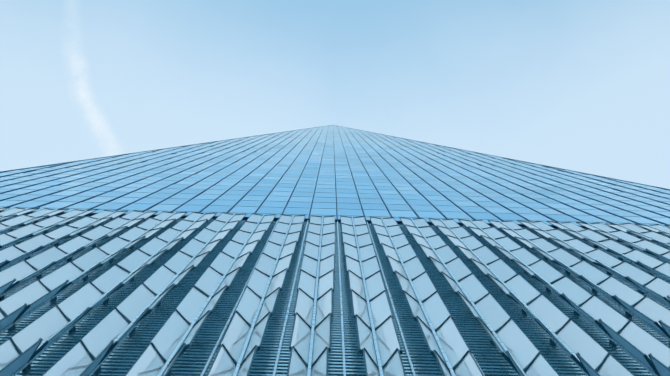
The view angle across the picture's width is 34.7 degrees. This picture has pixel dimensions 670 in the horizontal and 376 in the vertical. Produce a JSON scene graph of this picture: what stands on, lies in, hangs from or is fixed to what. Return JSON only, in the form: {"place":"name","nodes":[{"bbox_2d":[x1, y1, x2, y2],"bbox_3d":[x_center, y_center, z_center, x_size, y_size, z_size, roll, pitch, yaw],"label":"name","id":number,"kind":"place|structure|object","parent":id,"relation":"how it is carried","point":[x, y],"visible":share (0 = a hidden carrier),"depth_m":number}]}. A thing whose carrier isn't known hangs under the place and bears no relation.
{"place":"outdoors","nodes":[
{"label":"outdoors","id":0,"kind":"place"},
{"bbox_2d":[0,210,647,229],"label":"ledge","id":1,"kind":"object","parent":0,"point":[336,220],"depth_m":55.40},
{"bbox_2d":[0,214,669,375],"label":"podium louvre bars","id":2,"kind":"object","parent":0,"point":[191,360],"depth_m":29.70},
{"bbox_2d":[0,209,669,375],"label":"podium masts","id":3,"kind":"object","parent":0,"point":[235,373],"visible":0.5,"depth_m":33.68},
{"bbox_2d":[0,219,669,374],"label":"panel brackets","id":4,"kind":"object","parent":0,"point":[134,329],"visible":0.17,"depth_m":31.37},
{"bbox_2d":[0,0,669,188],"label":"sky","id":5,"kind":"structure","parent":0,"point":[583,86]},
{"bbox_2d":[200,219,484,375],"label":"vertical rails","id":6,"kind":"object","parent":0,"point":[280,346],"visible":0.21,"depth_m":29.20},
{"bbox_3d":[-0.619,34.413,29.413,60.960,56.896,60.710,2,-86,0],"label":"podium body","id":7,"kind":"object","parent":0,"visible":0},
{"bbox_2d":[0,125,669,227],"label":"glass facade","id":8,"kind":"structure","parent":7,"relation":"on","point":[348,199],"depth_m":83.72},
{"bbox_2d":[0,127,669,224],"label":"tower mullions","id":9,"kind":"object","parent":8,"relation":"attached to","point":[335,182],"visible":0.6,"depth_m":84.84},
{"bbox_2d":[0,125,669,223],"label":"tower storey joints","id":10,"kind":"object","parent":8,"relation":"attached to","point":[336,181],"visible":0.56,"depth_m":83.90},
{"bbox_2d":[0,125,669,189],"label":"roof edge","id":11,"kind":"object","parent":8,"relation":"attached to","point":[341,126],"depth_m":123.62},
{"bbox_2d":[0,207,669,375],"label":"panel frames","id":12,"kind":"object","parent":7,"relation":"attached to","point":[184,347],"visible":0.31,"depth_m":31.64},
{"bbox_2d":[0,208,669,375],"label":"facade panels","id":13,"kind":"object","parent":12,"relation":"attached to","point":[76,360],"visible":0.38,"depth_m":32.52}
]}

